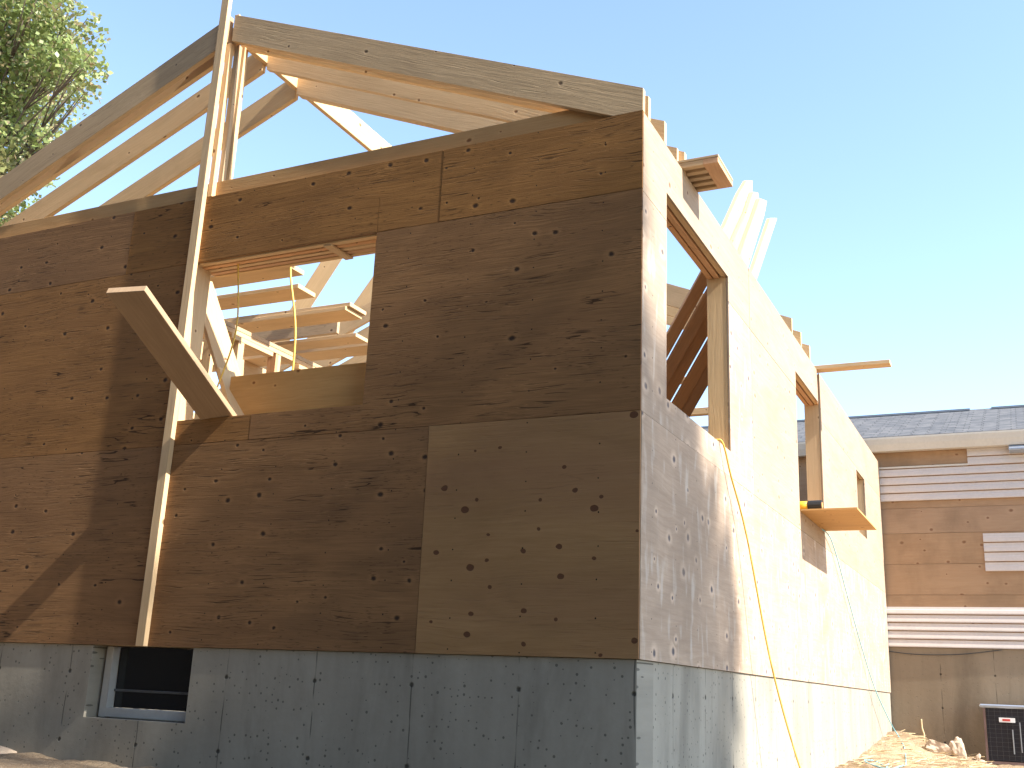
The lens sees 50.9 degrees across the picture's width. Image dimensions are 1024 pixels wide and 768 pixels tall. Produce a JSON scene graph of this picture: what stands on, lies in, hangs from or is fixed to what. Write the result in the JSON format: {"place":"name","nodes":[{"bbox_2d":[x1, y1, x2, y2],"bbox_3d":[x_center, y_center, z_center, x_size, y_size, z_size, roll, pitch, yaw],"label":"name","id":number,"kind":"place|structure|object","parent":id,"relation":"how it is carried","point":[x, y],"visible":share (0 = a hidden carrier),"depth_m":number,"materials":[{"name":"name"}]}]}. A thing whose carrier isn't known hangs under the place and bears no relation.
{"place":"outdoors","nodes":[
{"label":"outdoors","id":0,"kind":"place"},
{"bbox_2d":[0,731,1023,767],"bbox_3d":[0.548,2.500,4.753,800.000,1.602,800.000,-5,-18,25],"label":"ground","id":1,"kind":"structure","parent":0,"point":[24,760],"depth_m":10.53,"materials":[{"name":"beige soil"}]},
{"bbox_2d":[0,746,16,753],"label":"rock","id":2,"kind":"object","parent":1,"relation":"on","point":[4,750],"visible":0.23,"depth_m":6.59,"materials":[{"name":"stone"}]},
{"bbox_2d":[0,0,112,226],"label":"maple tree","id":3,"kind":"object","parent":1,"relation":"on","point":[36,68],"visible":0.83,"depth_m":31.52,"materials":[{"name":"green plant"}]},
{"bbox_2d":[0,0,891,767],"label":"unfinished house","id":4,"kind":"structure","parent":1,"relation":"on","point":[476,506],"depth_m":6.34,"materials":[{"name":"wood"}]},
{"bbox_2d":[98,646,193,721],"bbox_3d":[-2.134,1.799,6.456,0.805,0.418,0.068,-5,-18,25],"label":"basement window","id":5,"kind":"structure","parent":4,"relation":"in","point":[156,679],"depth_m":6.51,"materials":[{"name":"black glass"}]},
{"bbox_2d":[106,286,236,419],"bbox_3d":[-1.857,0.098,6.535,0.237,0.772,1.847,-2,-16,15],"label":"scaffold board","id":6,"kind":"object","parent":4,"relation":"on","point":[143,313],"visible":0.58,"depth_m":6.14,"materials":[{"name":"brown wood"}]},
{"bbox_2d":[204,281,240,393],"bbox_3d":[-1.914,-0.144,7.180,0.692,1.265,0.147,-5,-18,25],"label":"brace board","id":7,"kind":"object","parent":6,"relation":"on","point":[217,337],"visible":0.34,"depth_m":7.25,"materials":[{"name":"beige wood"}]},
{"bbox_2d":[217,264,238,386],"bbox_3d":[-1.829,-0.335,6.920,0.116,1.052,0.054,-5,-18,25],"label":"air hose","id":8,"kind":"object","parent":4,"relation":"hanging from","point":[236,324],"visible":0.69,"depth_m":6.93,"materials":[{"name":"yellow rubber"}]},
{"bbox_2d":[216,367,243,415],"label":"prop board","id":9,"kind":"object","parent":4,"relation":"on","point":[225,388],"visible":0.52,"depth_m":6.85,"materials":[{"name":"beige wood"}]},
{"bbox_2d":[210,266,303,288],"bbox_3d":[-3.556,-0.734,9.288,4.130,0.036,0.220,-5,-18,25],"label":"plank","id":10,"kind":"object","parent":4,"relation":"on","point":[262,276],"visible":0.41,"depth_m":8.59,"materials":[{"name":"beige wood"}]},
{"bbox_2d":[289,267,295,369],"bbox_3d":[-1.666,-0.356,8.059,0.112,1.429,0.263,6,-16,-11],"label":"air hose","id":11,"kind":"object","parent":10,"relation":"hanging from","point":[294,311],"visible":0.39,"depth_m":8.02,"materials":[{"name":"yellow rubber"}]},
{"bbox_2d":[217,284,314,309],"bbox_3d":[-3.466,-0.612,9.704,3.921,0.036,0.260,-5,-18,25],"label":"plank","id":12,"kind":"object","parent":4,"relation":"on","point":[262,296],"visible":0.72,"depth_m":9.02,"materials":[{"name":"beige wood"}]},
{"bbox_2d":[202,322,339,341],"bbox_3d":[-3.201,-0.405,10.655,3.560,0.180,0.038,-5,-18,25],"label":"plank","id":13,"kind":"object","parent":4,"relation":"on","point":[304,332],"visible":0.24,"depth_m":10.04,"materials":[{"name":"beige wood"}]},
{"bbox_2d":[203,306,361,338],"bbox_3d":[-3.184,-0.460,10.194,3.990,0.036,0.260,-5,-18,25],"label":"plank","id":14,"kind":"object","parent":4,"relation":"on","point":[305,318],"visible":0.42,"depth_m":9.56,"materials":[{"name":"beige wood"}]},
{"bbox_2d":[224,302,365,320],"bbox_3d":[-3.162,-0.494,10.211,4.020,0.036,0.260,-5,-18,24],"label":"plank","id":15,"kind":"object","parent":14,"relation":"on","point":[355,308],"visible":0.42,"depth_m":9.47,"materials":[{"name":"beige wood"}]},
{"bbox_2d":[200,342,367,371],"bbox_3d":[-2.408,-0.247,10.826,4.820,0.036,0.260,-5,-18,25],"label":"plank","id":16,"kind":"object","parent":4,"relation":"on","point":[344,351],"visible":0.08,"depth_m":10.52,"materials":[{"name":"beige wood"}]},
{"bbox_2d":[200,333,367,361],"bbox_3d":[-3.060,-0.282,10.802,3.670,0.036,0.200,-5,-18,25],"label":"plank","id":17,"kind":"object","parent":4,"relation":"on","point":[330,341],"visible":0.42,"depth_m":10.19,"materials":[{"name":"beige wood"}]},
{"bbox_2d":[272,259,341,342],"bbox_3d":[-2.539,-1.091,13.407,1.340,1.702,0.157,-7,-18,30],"label":"propped board","id":18,"kind":"object","parent":4,"relation":"on","point":[320,277],"visible":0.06,"depth_m":13.37,"materials":[{"name":"beige wood"}]},
{"bbox_2d":[349,277,372,333],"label":"propped board","id":19,"kind":"object","parent":4,"relation":"on","point":[364,297],"visible":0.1,"depth_m":13.01,"materials":[{"name":"beige wood"}]},
{"bbox_2d":[666,289,706,385],"bbox_3d":[0.773,0.735,8.562,0.095,2.510,2.442,12,-19,-32],"label":"propped board","id":20,"kind":"object","parent":4,"relation":"on","point":[687,336],"depth_m":8.07,"materials":[{"name":"brown wood"}]},
{"bbox_2d":[666,271,706,358],"bbox_3d":[0.689,0.675,8.566,0.095,2.620,2.549,12,-19,-32],"label":"propped board","id":21,"kind":"object","parent":4,"relation":"on","point":[687,307],"depth_m":8.01,"materials":[{"name":"brown wood"}]},
{"bbox_2d":[666,315,706,400],"bbox_3d":[0.845,0.792,8.622,0.095,2.439,2.372,12,-19,-32],"label":"propped board","id":22,"kind":"object","parent":4,"relation":"on","point":[687,360],"depth_m":8.18,"materials":[{"name":"brown wood"}]},
{"bbox_2d":[672,340,707,409],"bbox_3d":[0.931,0.852,8.612,0.095,2.325,2.262,12,-19,-32],"label":"propped board","id":23,"kind":"object","parent":4,"relation":"on","point":[690,381],"depth_m":8.20,"materials":[{"name":"brown wood"}]},
{"bbox_2d":[681,364,707,416],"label":"propped board","id":24,"kind":"object","parent":4,"relation":"on","point":[695,396],"depth_m":8.28,"materials":[{"name":"brown wood"}]},
{"bbox_2d":[677,154,732,191],"bbox_3d":[0.804,-1.261,6.832,1.124,0.054,0.356,-5,-18,25],"label":"strip bundle","id":25,"kind":"object","parent":4,"relation":"on","point":[707,173],"visible":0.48,"depth_m":6.59,"materials":[{"name":"beige wood"}]},
{"bbox_2d":[721,180,751,239],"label":"leaning board","id":26,"kind":"object","parent":4,"relation":"on","point":[733,215],"visible":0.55,"depth_m":8.27,"materials":[{"name":"beige wood"}]},
{"bbox_2d":[730,192,758,250],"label":"leaning board","id":27,"kind":"object","parent":4,"relation":"on","point":[737,235],"visible":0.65,"depth_m":8.33,"materials":[{"name":"beige wood"}]},
{"bbox_2d":[737,198,766,266],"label":"leaning board","id":28,"kind":"object","parent":4,"relation":"on","point":[747,243],"visible":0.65,"depth_m":8.41,"materials":[{"name":"beige wood"}]},
{"bbox_2d":[716,439,800,767],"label":"air hose","id":29,"kind":"object","parent":4,"relation":"hanging from","point":[759,602],"visible":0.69,"depth_m":7.02,"materials":[{"name":"yellow rubber"}]},
{"bbox_2d":[749,218,776,279],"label":"leaning board","id":30,"kind":"object","parent":4,"relation":"on","point":[761,249],"visible":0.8,"depth_m":8.55,"materials":[{"name":"beige wood"}]},
{"bbox_2d":[681,359,890,383],"bbox_3d":[2.624,-0.113,10.554,2.070,0.036,0.140,-5,-18,25],"label":"jutting board","id":31,"kind":"object","parent":4,"relation":"on","point":[853,366],"visible":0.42,"depth_m":10.23,"materials":[{"name":"beige wood"}]},
{"bbox_2d":[800,507,876,530],"bbox_3d":[2.624,1.213,9.535,1.012,0.014,1.169,-5,-18,25],"label":"plywood shelf","id":32,"kind":"object","parent":4,"relation":"on","point":[842,519],"visible":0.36,"depth_m":9.33,"materials":[{"name":"beige wood"}]},
{"bbox_2d":[800,500,822,508],"bbox_3d":[2.468,1.059,9.203,0.396,0.091,0.272,-5,-18,25],"label":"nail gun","id":33,"kind":"object","parent":32,"relation":"on","point":[814,504],"visible":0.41,"depth_m":9.05,"materials":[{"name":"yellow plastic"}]},
{"bbox_2d":[701,405,1023,759],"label":"existing house","id":34,"kind":"structure","parent":1,"relation":"on","point":[952,494],"depth_m":13.48,"materials":[{"name":"wood"}]},
{"bbox_2d":[889,650,1000,654],"bbox_3d":[5.326,3.300,13.250,1.301,0.086,0.010,-5,-18,25],"label":"cable","id":35,"kind":"object","parent":34,"relation":"attached to","point":[945,654],"visible":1,"depth_m":13.23,"materials":[{"name":"black rubber"}]},
{"bbox_2d":[822,529,906,767],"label":"air hose","id":36,"kind":"object","parent":1,"relation":"on","point":[865,760],"visible":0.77,"depth_m":10.83,"materials":[{"name":"rubber"}]},
{"bbox_2d":[839,730,999,767],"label":"straw litter","id":37,"kind":"object","parent":1,"relation":"on","point":[898,743],"visible":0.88,"depth_m":11.05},
{"bbox_2d":[924,739,951,755],"bbox_3d":[4.871,4.166,12.280,0.300,0.158,0.220,14,-11,21],"label":"concrete chunk","id":38,"kind":"object","parent":1,"relation":"on","point":[932,745],"visible":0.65,"depth_m":12.21,"materials":[{"name":"concrete"}]},
{"bbox_2d":[949,736,966,758],"bbox_3d":[5.054,4.172,12.189,0.171,0.338,0.174,-7,-11,7],"label":"rock","id":39,"kind":"object","parent":1,"relation":"on","point":[956,745],"visible":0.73,"depth_m":12.14,"materials":[{"name":"stone"}]},
{"bbox_2d":[975,754,980,760],"bbox_3d":[5.222,4.178,12.051,0.051,0.081,0.053,27,-5,25],"label":"rock","id":40,"kind":"object","parent":1,"relation":"on","point":[977,757],"visible":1,"depth_m":12.03,"materials":[{"name":"stone"}]},
{"bbox_3d":[5.875,4.335,12.128,1.030,0.055,0.880,-5,-18,25],"label":"concrete pad","id":41,"kind":"object","parent":1,"relation":"on","visible":0},
{"bbox_2d":[979,704,1023,765],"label":"air conditioner","id":42,"kind":"object","parent":41,"relation":"on","point":[1004,734],"visible":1,"depth_m":12.05,"materials":[{"name":"grey metal"}]},
{"bbox_2d":[2,0,1023,425],"label":"sky","id":43,"kind":"structure","parent":0,"point":[883,140],"materials":[{"name":"blue"}]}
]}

